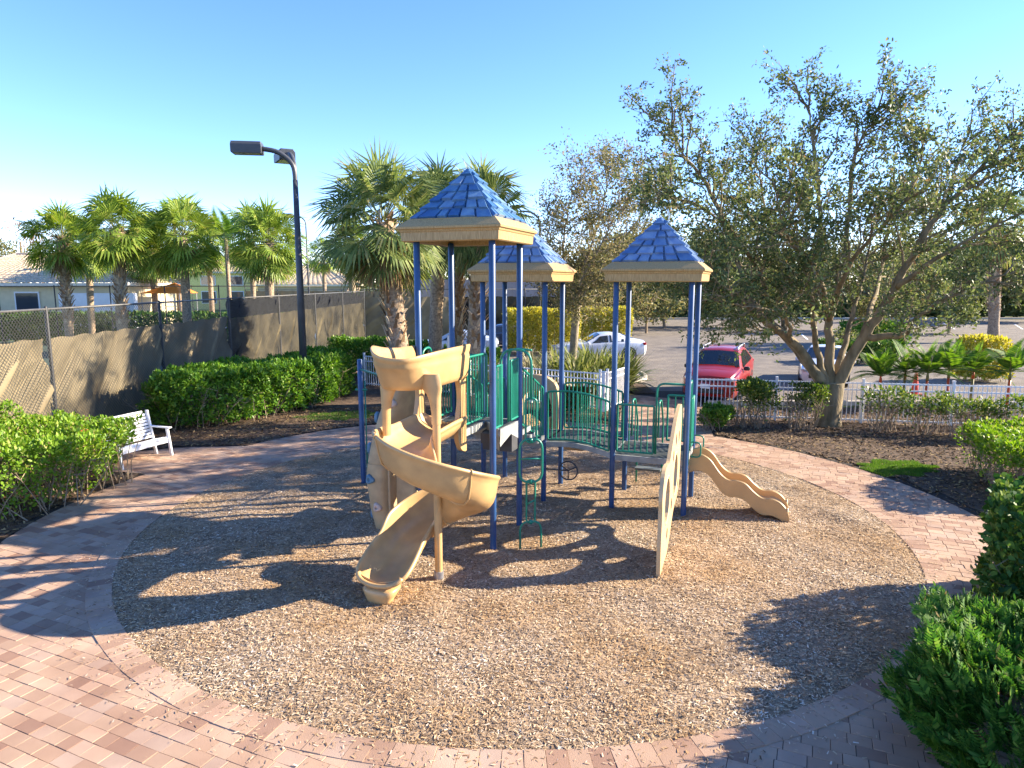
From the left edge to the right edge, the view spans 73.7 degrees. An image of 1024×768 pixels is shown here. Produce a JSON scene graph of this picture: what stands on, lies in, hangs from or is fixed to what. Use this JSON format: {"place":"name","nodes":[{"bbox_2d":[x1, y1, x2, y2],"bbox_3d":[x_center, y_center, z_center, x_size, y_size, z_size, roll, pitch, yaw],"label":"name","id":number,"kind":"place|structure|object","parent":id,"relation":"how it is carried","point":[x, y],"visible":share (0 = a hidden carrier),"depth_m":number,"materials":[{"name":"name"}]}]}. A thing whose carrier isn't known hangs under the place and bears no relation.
{"place":"outdoors","nodes":[
{"label":"outdoors","id":0,"kind":"place"},
{"bbox_2d":[0,341,315,413],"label":"court ground","id":1,"kind":"structure","parent":0,"point":[45,348],"depth_m":39.44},
{"bbox_2d":[13,198,100,336],"bbox_3d":[-25.969,-6.282,39.455,4.908,8.768,4.833,0,8,0],"label":"cabbage palm","id":2,"kind":"object","parent":1,"relation":"on","point":[64,262],"visible":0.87,"depth_m":38.84,"materials":[{"name":"green plant"}]},
{"bbox_2d":[49,213,112,333],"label":"cabbage palm","id":3,"kind":"object","parent":1,"relation":"on","point":[90,295],"visible":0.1,"depth_m":43.44,"materials":[{"name":"green plant"}]},
{"bbox_2d":[68,182,159,330],"bbox_3d":[-21.417,-6.238,37.407,4.747,9.293,4.852,-5,10,-30],"label":"cabbage palm","id":4,"kind":"object","parent":1,"relation":"on","point":[119,250],"visible":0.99,"depth_m":36.67,"materials":[{"name":"green plant"}]},
{"bbox_2d":[0,309,289,343],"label":"court hedge","id":5,"kind":"object","parent":1,"relation":"on","point":[176,316],"visible":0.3,"depth_m":44.58,"materials":[{"name":"green plant"}]},
{"bbox_2d":[0,285,324,343],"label":"court divider fence","id":6,"kind":"object","parent":1,"relation":"on","point":[109,286],"visible":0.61,"depth_m":40.11,"materials":[{"name":"grey metal"}]},
{"bbox_2d":[140,190,236,322],"bbox_3d":[-18.812,-6.545,39.437,5.661,9.294,5.284,0,8,0],"label":"cabbage palm","id":7,"kind":"object","parent":1,"relation":"on","point":[181,257],"visible":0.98,"depth_m":38.68,"materials":[{"name":"green plant"}]},
{"bbox_2d":[201,205,243,297],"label":"feather palm","id":8,"kind":"object","parent":1,"relation":"on","point":[226,229],"visible":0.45,"depth_m":45.04,"materials":[{"name":"green plant"}]},
{"bbox_2d":[226,193,311,297],"bbox_3d":[-13.965,-6.472,39.633,5.189,9.097,5.194,0,8,0],"label":"cabbage palm","id":9,"kind":"object","parent":1,"relation":"on","point":[265,264],"visible":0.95,"depth_m":38.55,"materials":[{"name":"green plant"}]},
{"bbox_2d":[293,409,374,420],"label":"grass","id":10,"kind":"structure","parent":0,"point":[336,416],"depth_m":20.49,"materials":[{"name":"green plant"}]},
{"bbox_2d":[177,375,654,407],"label":"back bed ground","id":11,"kind":"structure","parent":0,"point":[373,397],"depth_m":23.50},
{"bbox_2d":[230,140,311,407],"bbox_3d":[-7.691,-3.320,21.672,1.995,8.161,2.021,-5,10,-28],"label":"court lamp","id":12,"kind":"object","parent":11,"relation":"on","point":[281,155],"visible":0.94,"depth_m":21.09,"materials":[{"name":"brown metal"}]},
{"bbox_2d":[225,291,365,381],"bbox_3d":[-10.381,-3.075,35.968,0.294,3.459,20.049,0,9,2],"label":"tennis fence","id":13,"kind":"object","parent":11,"relation":"on","point":[256,333],"visible":0.84,"depth_m":31.98,"materials":[{"name":"metal"}]},
{"bbox_2d":[327,334,386,378],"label":"shrub","id":14,"kind":"object","parent":11,"relation":"on","point":[358,347],"visible":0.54,"depth_m":28.31,"materials":[{"name":"green plant"}]},
{"bbox_2d":[302,135,447,347],"bbox_3d":[-4.161,-3.443,21.528,4.887,8.487,5.231,0,8,0],"label":"cabbage palm","id":15,"kind":"object","parent":11,"relation":"on","point":[382,255],"visible":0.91,"depth_m":20.95,"materials":[{"name":"green plant"}]},
{"bbox_2d":[377,338,428,353],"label":"shrub","id":16,"kind":"object","parent":11,"relation":"on","point":[425,342],"visible":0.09,"depth_m":27.36,"materials":[{"name":"green plant"}]},
{"bbox_2d":[394,149,468,352],"bbox_3d":[-2.638,-4.515,26.627,4.404,9.082,4.565,-3,9,-19],"label":"cabbage palm","id":17,"kind":"object","parent":11,"relation":"on","point":[437,172],"visible":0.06,"depth_m":26.46,"materials":[{"name":"green plant"}]},
{"bbox_2d":[427,259,467,346],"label":"cabbage palm","id":18,"kind":"object","parent":11,"relation":"on","point":[460,290],"visible":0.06,"depth_m":27.63,"materials":[{"name":"brown plant"}]},
{"bbox_2d":[363,353,601,409],"bbox_3d":[-1.475,-0.182,23.885,9.950,1.300,0.080,5,10,31],"label":"picket fence","id":19,"kind":"object","parent":11,"relation":"on","point":[527,368],"visible":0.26,"depth_m":22.12,"materials":[{"name":"white paint"}]},
{"bbox_2d":[422,151,542,391],"bbox_3d":[-0.983,-4.015,24.739,4.599,8.651,4.551,0,8,0],"label":"cabbage palm","id":20,"kind":"object","parent":11,"relation":"on","point":[468,257],"visible":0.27,"depth_m":24.05,"materials":[{"name":"green plant"}]},
{"bbox_2d":[510,345,550,376],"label":"strappy plant","id":21,"kind":"object","parent":11,"relation":"on","point":[539,356],"visible":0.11,"depth_m":27.53,"materials":[{"name":"green plant"}]},
{"bbox_2d":[522,341,594,380],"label":"strappy plant","id":22,"kind":"object","parent":11,"relation":"on","point":[552,360],"visible":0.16,"depth_m":25.31,"materials":[{"name":"green plant"}]},
{"bbox_2d":[541,343,618,394],"bbox_3d":[2.246,-0.677,24.841,3.912,2.035,4.023,0,8,0],"label":"strappy plant","id":23,"kind":"object","parent":11,"relation":"on","point":[570,363],"visible":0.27,"depth_m":24.42,"materials":[{"name":"green plant"}]},
{"bbox_2d":[556,340,650,391],"bbox_3d":[3.156,-0.692,25.102,3.975,1.988,3.963,0,8,0],"label":"strappy plant","id":24,"kind":"object","parent":11,"relation":"on","point":[600,362],"visible":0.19,"depth_m":24.66,"materials":[{"name":"green plant"}]},
{"bbox_2d":[578,366,640,395],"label":"strappy plant","id":25,"kind":"object","parent":11,"relation":"on","point":[595,389],"visible":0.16,"depth_m":23.55,"materials":[{"name":"green plant"}]},
{"bbox_2d":[584,346,661,391],"bbox_3d":[3.776,-0.669,25.674,3.795,1.774,3.696,0,8,0],"label":"strappy plant","id":26,"kind":"object","parent":11,"relation":"on","point":[621,363],"visible":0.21,"depth_m":25.20,"materials":[{"name":"green plant"}]},
{"bbox_2d":[602,345,657,388],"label":"strappy plant","id":27,"kind":"object","parent":11,"relation":"on","point":[632,362],"visible":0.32,"depth_m":25.84,"materials":[{"name":"green plant"}]},
{"bbox_2d":[0,391,1013,767],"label":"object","id":28,"kind":"structure","parent":0,"point":[702,401],"depth_m":15.29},
{"bbox_2d":[0,394,1023,767],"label":"paver path","id":29,"kind":"structure","parent":0,"point":[46,720],"depth_m":6.87,"materials":[{"name":"brick"}]},
{"bbox_2d":[100,410,173,469],"bbox_3d":[-8.466,1.236,15.321,0.757,1.053,1.424,3,9,19],"label":"garden bench","id":30,"kind":"object","parent":29,"relation":"on","point":[155,443],"visible":0.48,"depth_m":15.74,"materials":[{"name":"white wood"}]},
{"bbox_2d":[11,429,972,767],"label":"scattered debris","id":31,"kind":"object","parent":29,"relation":"on","point":[475,749],"visible":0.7,"depth_m":6.32,"materials":[{"name":"brown gravel"}]},
{"bbox_2d":[606,367,624,410],"bbox_3d":[3.400,0.081,21.953,0.080,1.350,1.916,5,10,29],"label":"picket fence","id":32,"kind":"object","parent":29,"relation":"on","point":[618,383],"visible":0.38,"depth_m":21.89,"materials":[{"name":"white paint"}]},
{"bbox_2d":[0,406,1023,539],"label":"planting bed ground","id":33,"kind":"structure","parent":0,"point":[974,495],"depth_m":17.24,"materials":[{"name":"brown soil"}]},
{"bbox_2d":[0,399,25,475],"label":"flowering hedge","id":34,"kind":"object","parent":33,"relation":"on","point":[7,403],"visible":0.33,"depth_m":13.77,"materials":[{"name":"green plant"}]},
{"bbox_2d":[0,409,157,520],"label":"flowering hedge","id":35,"kind":"object","parent":33,"relation":"on","point":[33,442],"visible":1,"depth_m":12.50,"materials":[{"name":"green plant"}]},
{"bbox_2d":[0,297,231,473],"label":"tennis fence","id":36,"kind":"object","parent":33,"relation":"on","point":[106,372],"visible":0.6,"depth_m":17.81,"materials":[{"name":"fabric"}]},
{"bbox_2d":[121,345,356,430],"bbox_3d":[-7.588,-0.030,21.334,3.444,1.780,8.250,5,10,29],"label":"long hedge","id":37,"kind":"object","parent":33,"relation":"on","point":[257,382],"visible":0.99,"depth_m":19.66,"materials":[{"name":"green plant"}]},
{"bbox_2d":[696,400,743,431],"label":"shrub","id":38,"kind":"object","parent":33,"relation":"on","point":[719,414],"visible":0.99,"depth_m":18.47,"materials":[{"name":"green plant"}]},
{"bbox_2d":[722,375,783,428],"bbox_3d":[6.663,0.518,18.822,1.826,1.424,1.317,0,8,0],"label":"leggy shrub","id":39,"kind":"object","parent":33,"relation":"on","point":[755,389],"visible":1,"depth_m":18.61,"materials":[{"name":"green plant"}]},
{"bbox_2d":[774,380,837,430],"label":"leggy shrub","id":40,"kind":"object","parent":33,"relation":"on","point":[806,395],"visible":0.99,"depth_m":18.59,"materials":[{"name":"green plant"}]},
{"bbox_2d":[604,37,1023,426],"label":"oak tree","id":41,"kind":"object","parent":33,"relation":"on","point":[774,257],"visible":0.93,"depth_m":16.97,"materials":[{"name":"green plant"}]},
{"bbox_2d":[696,376,1023,426],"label":"picket fence","id":42,"kind":"object","parent":33,"relation":"on","point":[861,413],"visible":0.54,"depth_m":19.29,"materials":[{"name":"white paint"}]},
{"bbox_2d":[856,384,915,431],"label":"leggy shrub","id":43,"kind":"object","parent":33,"relation":"on","point":[883,397],"visible":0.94,"depth_m":18.35,"materials":[{"name":"green plant"}]},
{"bbox_2d":[856,458,939,476],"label":"grass","id":44,"kind":"structure","parent":33,"relation":"on","point":[896,466],"depth_m":14.68,"materials":[{"name":"green plant"}]},
{"bbox_2d":[886,390,966,434],"bbox_3d":[11.004,0.774,18.045,1.675,1.152,1.471,0,8,0],"label":"leggy shrub","id":45,"kind":"object","parent":33,"relation":"on","point":[927,406],"visible":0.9,"depth_m":17.96,"materials":[{"name":"green plant"}]},
{"bbox_2d":[871,581,1023,767],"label":"ferny bush","id":46,"kind":"object","parent":33,"relation":"on","point":[962,661],"visible":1,"depth_m":5.67,"materials":[{"name":"green plant"}]},
{"bbox_2d":[920,395,1003,437],"bbox_3d":[11.746,0.880,17.643,1.666,1.063,1.366,-2,9,-12],"label":"leggy shrub","id":47,"kind":"object","parent":33,"relation":"on","point":[963,412],"visible":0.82,"depth_m":17.57,"materials":[{"name":"green plant"}]},
{"bbox_2d":[950,415,1023,487],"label":"trimmed hedge","id":48,"kind":"object","parent":33,"relation":"on","point":[1001,441],"visible":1,"depth_m":13.21,"materials":[{"name":"green plant"}]},
{"bbox_2d":[964,393,1023,425],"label":"leggy shrub","id":49,"kind":"object","parent":33,"relation":"on","point":[1019,400],"visible":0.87,"depth_m":17.18,"materials":[{"name":"green plant"}]},
{"bbox_2d":[967,472,1023,629],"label":"round leaf shrub","id":50,"kind":"object","parent":33,"relation":"on","point":[998,570],"visible":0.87,"depth_m":7.84,"materials":[{"name":"green plant"}]},
{"bbox_2d":[0,0,1023,282],"label":"sky","id":51,"kind":"structure","parent":0,"point":[150,98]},
{"bbox_2d":[7,283,1023,758],"bbox_3d":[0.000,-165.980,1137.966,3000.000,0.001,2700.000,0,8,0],"label":"ground","id":52,"kind":"structure","parent":0,"point":[819,319],"depth_m":74.37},
{"bbox_2d":[189,256,259,309],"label":"tile roof house","id":53,"kind":"structure","parent":52,"relation":"on","point":[203,293],"depth_m":99.03,"materials":[{"name":"yellow paint"}]},
{"bbox_2d":[320,219,370,304],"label":"cabbage palm","id":54,"kind":"object","parent":52,"relation":"on","point":[360,236],"visible":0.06,"depth_m":48.74,"materials":[{"name":"green plant"}]},
{"bbox_2d":[421,280,580,296],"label":"screen wall","id":55,"kind":"structure","parent":52,"relation":"on","point":[511,285],"depth_m":57.32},
{"bbox_2d":[516,126,687,366],"bbox_3d":[3.502,-5.321,28.336,7.976,10.306,11.230,3,9,18],"label":"oak tree","id":56,"kind":"object","parent":52,"relation":"on","point":[593,263],"visible":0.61,"depth_m":25.39,"materials":[{"name":"green plant"}]},
{"bbox_2d":[658,225,742,313],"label":"background tree","id":57,"kind":"object","parent":52,"relation":"on","point":[731,270],"visible":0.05,"depth_m":85.42,"materials":[{"name":"green plant"}]},
{"bbox_2d":[631,295,1023,317],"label":"boundary hedge","id":58,"kind":"object","parent":52,"relation":"on","point":[1008,309],"visible":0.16,"depth_m":76.74,"materials":[{"name":"green plant"}]},
{"bbox_2d":[805,235,917,296],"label":"background tree","id":59,"kind":"object","parent":52,"relation":"on","point":[855,249],"visible":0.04,"depth_m":79.71,"materials":[{"name":"green plant"}]},
{"bbox_2d":[707,400,1017,405],"bbox_3d":[23.251,0.680,22.206,33.517,0.150,0.284,0,9,2],"label":"kerb road edge","id":60,"kind":"object","parent":52,"relation":"on","point":[782,403],"visible":0.21,"depth_m":22.52,"materials":[{"name":"concrete"}]},
{"bbox_2d":[850,345,918,404],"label":"young palm","id":61,"kind":"object","parent":52,"relation":"on","point":[876,361],"visible":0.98,"depth_m":22.10,"materials":[{"name":"green palm leaves"},{"name":"palm trunk bark"}]},
{"bbox_2d":[872,233,986,297],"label":"background tree","id":62,"kind":"object","parent":52,"relation":"on","point":[948,257],"visible":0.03,"depth_m":78.65,"materials":[{"name":"green plant"}]},
{"bbox_2d":[896,336,969,395],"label":"young palm","id":63,"kind":"object","parent":52,"relation":"on","point":[928,361],"visible":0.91,"depth_m":21.59,"materials":[{"name":"green palm leaves"},{"name":"palm trunk bark"}]},
{"bbox_2d":[913,338,985,394],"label":"young palm","id":64,"kind":"object","parent":52,"relation":"on","point":[948,349],"visible":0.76,"depth_m":22.12,"materials":[{"name":"green palm leaves"},{"name":"palm trunk bark"}]},
{"bbox_2d":[948,220,1023,302],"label":"background tree","id":65,"kind":"object","parent":52,"relation":"on","point":[1008,291],"visible":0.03,"depth_m":77.09,"materials":[{"name":"green plant"}]},
{"bbox_2d":[969,339,1023,404],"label":"young palm","id":66,"kind":"object","parent":52,"relation":"on","point":[1010,361],"visible":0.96,"depth_m":21.68,"materials":[{"name":"green plant"}]},
{"bbox_2d":[110,435,928,752],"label":"wood chip ground","id":67,"kind":"structure","parent":0,"point":[324,494],"depth_m":8.55,"materials":[{"name":"beige wood"}]},
{"bbox_2d":[355,169,788,604],"bbox_3d":[0.537,-0.528,11.602,7.553,5.715,6.257,-4,10,-27],"label":"playground structure","id":68,"kind":"object","parent":67,"relation":"on","point":[467,207],"visible":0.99,"depth_m":10.72,"materials":[{"name":"blue paint"}]},
{"bbox_2d":[549,383,606,415],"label":"shrub","id":69,"kind":"object","parent":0,"point":[583,389],"visible":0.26,"depth_m":20.58,"materials":[{"name":"green plant"}]},
{"bbox_2d":[354,320,1023,400],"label":"parking lot","id":70,"kind":"structure","parent":0,"point":[666,348],"depth_m":38.26,"materials":[{"name":"grey asphalt"}]},
{"bbox_2d":[422,329,498,352],"bbox_3d":[-3.110,-2.232,37.029,4.797,1.462,2.219,0,8,0],"label":"parked car","id":71,"kind":"object","parent":70,"relation":"on","point":[444,339],"visible":0.11,"depth_m":36.17,"materials":[{"name":"silver metal"}]},
{"bbox_2d":[364,288,570,339],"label":"tennis fence","id":72,"kind":"object","parent":70,"relation":"on","point":[373,320],"visible":0.31,"depth_m":46.67,"materials":[{"name":"fabric"}]},
{"bbox_2d":[486,323,535,344],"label":"parked car","id":73,"kind":"object","parent":70,"relation":"on","point":[499,331],"visible":0.04,"depth_m":41.71,"materials":[{"name":"blue paint"}]},
{"bbox_2d":[501,306,584,352],"bbox_3d":[1.775,-3.056,38.471,4.747,2.708,2.574,1,9,8],"label":"yellow hedge","id":74,"kind":"object","parent":70,"relation":"on","point":[536,312],"visible":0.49,"depth_m":37.92,"materials":[{"name":"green plant"}]},
{"bbox_2d":[552,331,645,357],"bbox_3d":[4.490,-1.998,35.461,4.833,1.462,2.313,0,8,0],"label":"parked car","id":75,"kind":"object","parent":70,"relation":"on","point":[599,340],"visible":0.38,"depth_m":34.77,"materials":[{"name":"white paint"}]},
{"bbox_2d":[580,305,637,338],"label":"yellow hedge","id":76,"kind":"object","parent":70,"relation":"on","point":[609,322],"visible":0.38,"depth_m":43.10,"materials":[{"name":"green plant"}]},
{"bbox_2d":[587,225,670,301],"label":"background tree","id":77,"kind":"object","parent":70,"relation":"on","point":[628,236],"visible":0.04,"depth_m":67.13,"materials":[{"name":"green plant"}]},
{"bbox_2d":[607,282,687,332],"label":"background tree","id":78,"kind":"object","parent":70,"relation":"on","point":[644,304],"visible":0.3,"depth_m":52.28,"materials":[{"name":"green plant"}]},
{"bbox_2d":[639,282,705,327],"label":"background tree","id":79,"kind":"object","parent":70,"relation":"on","point":[664,322],"visible":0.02,"depth_m":58.49,"materials":[{"name":"green plant"}]},
{"bbox_2d":[682,342,753,399],"bbox_3d":[7.423,-0.493,24.351,2.200,1.770,4.595,4,9,26],"label":"parked car","id":80,"kind":"object","parent":70,"relation":"on","point":[714,363],"visible":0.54,"depth_m":23.23,"materials":[{"name":"red paint"}]},
{"bbox_2d":[705,260,778,323],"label":"background tree","id":81,"kind":"object","parent":70,"relation":"on","point":[744,297],"visible":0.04,"depth_m":59.65,"materials":[{"name":"green plant"}]},
{"bbox_2d":[591,317,1023,325],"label":"kerb road edge","id":82,"kind":"object","parent":70,"relation":"on","point":[855,318],"depth_m":74.61,"materials":[{"name":"concrete"}]},
{"bbox_2d":[795,344,855,386],"bbox_3d":[12.749,-0.849,27.777,2.200,1.462,4.735,4,9,26],"label":"parked car","id":83,"kind":"object","parent":70,"relation":"on","point":[803,374],"visible":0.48,"depth_m":26.84,"materials":[{"name":"white paint"}]},
{"bbox_2d":[818,337,904,363],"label":"island hedge","id":84,"kind":"object","parent":70,"relation":"on","point":[878,345],"visible":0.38,"depth_m":33.43,"materials":[{"name":"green plant"}]},
{"bbox_2d":[838,319,911,347],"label":"island hedge","id":85,"kind":"object","parent":70,"relation":"on","point":[884,328],"visible":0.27,"depth_m":40.97,"materials":[{"name":"green plant"}]},
{"bbox_2d":[846,251,934,319],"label":"background tree","id":86,"kind":"object","parent":70,"relation":"on","point":[860,309],"visible":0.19,"depth_m":55.27,"materials":[{"name":"green plant"}]},
{"bbox_2d":[864,339,944,399],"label":"young palm","id":87,"kind":"object","parent":70,"relation":"on","point":[904,364],"visible":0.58,"depth_m":22.42,"materials":[{"name":"green palm leaves"},{"name":"palm trunk bark"}]},
{"bbox_2d":[862,236,962,347],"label":"background tree","id":88,"kind":"object","parent":70,"relation":"on","point":[929,257],"visible":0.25,"depth_m":41.38,"materials":[{"name":"green plant"}]},
{"bbox_2d":[912,263,1005,332],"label":"background tree","id":89,"kind":"object","parent":70,"relation":"on","point":[967,306],"visible":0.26,"depth_m":52.82,"materials":[{"name":"green plant"}]},
{"bbox_2d":[939,340,1014,399],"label":"young palm","id":90,"kind":"object","parent":70,"relation":"on","point":[979,359],"visible":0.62,"depth_m":22.31,"materials":[{"name":"green palm leaves"},{"name":"palm trunk bark"}]},
{"bbox_2d":[942,177,1023,335],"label":"cabbage palm","id":91,"kind":"object","parent":70,"relation":"on","point":[993,312],"visible":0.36,"depth_m":45.01,"materials":[{"name":"green plant"}]},
{"bbox_2d":[951,333,1015,381],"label":"island hedge","id":92,"kind":"object","parent":70,"relation":"on","point":[994,342],"visible":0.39,"depth_m":27.47,"materials":[{"name":"yellow plant"}]},
{"bbox_2d":[1001,223,1023,301],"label":"background tree","id":93,"kind":"object","parent":70,"relation":"on","point":[1004,271],"visible":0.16,"depth_m":69.82,"materials":[{"name":"green plant"}]},
{"label":"second court ground","id":94,"kind":"structure","parent":0,"visible":0},
{"bbox_2d":[0,253,180,336],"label":"tile roof house","id":95,"kind":"structure","parent":94,"relation":"on","point":[12,269],"depth_m":49.59,"materials":[{"name":"beige paint"}]},
{"bbox_2d":[14,292,40,312],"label":"window","id":96,"kind":"structure","parent":95,"relation":"in","point":[23,300],"depth_m":49.56,"materials":[{"name":"white paint"}]},
{"bbox_2d":[120,211,180,312],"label":"cabbage palm","id":97,"kind":"object","parent":94,"relation":"on","point":[153,277],"visible":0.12,"depth_m":50.56,"materials":[{"name":"green plant"}]},
{"bbox_2d":[139,283,197,317],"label":"canopy tarp","id":98,"kind":"object","parent":94,"relation":"on","point":[170,290],"visible":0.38,"depth_m":50.91,"materials":[{"name":"fabric"}]},
{"bbox_2d":[188,218,237,312],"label":"cabbage palm","id":99,"kind":"object","parent":94,"relation":"on","point":[210,283],"visible":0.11,"depth_m":57.24,"materials":[{"name":"green plant"}]},
{"bbox_2d":[220,198,285,298],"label":"cabbage palm","id":100,"kind":"object","parent":94,"relation":"on","point":[246,215],"visible":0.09,"depth_m":50.20,"materials":[{"name":"green plant"}]},
{"bbox_2d":[302,236,336,290],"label":"cabbage palm","id":101,"kind":"object","parent":94,"relation":"on","point":[324,270],"visible":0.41,"depth_m":68.59,"materials":[{"name":"green plant"}]},
{"bbox_2d":[244,282,413,323],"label":"court fence","id":102,"kind":"object","parent":94,"relation":"on","point":[277,292],"visible":0.07,"depth_m":61.51,"materials":[{"name":"metal"}]},
{"label":"lawn ground","id":103,"kind":"structure","parent":0,"visible":0},
{"bbox_2d":[0,237,24,282],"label":"background tree","id":104,"kind":"object","parent":103,"relation":"on","point":[4,252],"visible":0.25,"depth_m":65.22,"materials":[{"name":"green plant"}]},
{"bbox_2d":[0,212,53,282],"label":"background tree","id":105,"kind":"object","parent":103,"relation":"on","point":[21,246],"visible":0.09,"depth_m":69.49,"materials":[{"name":"green plant"}]},
{"bbox_2d":[256,265,362,290],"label":"tile roof house","id":106,"kind":"structure","parent":103,"relation":"on","point":[332,283],"depth_m":91.14,"materials":[{"name":"pink paint"}]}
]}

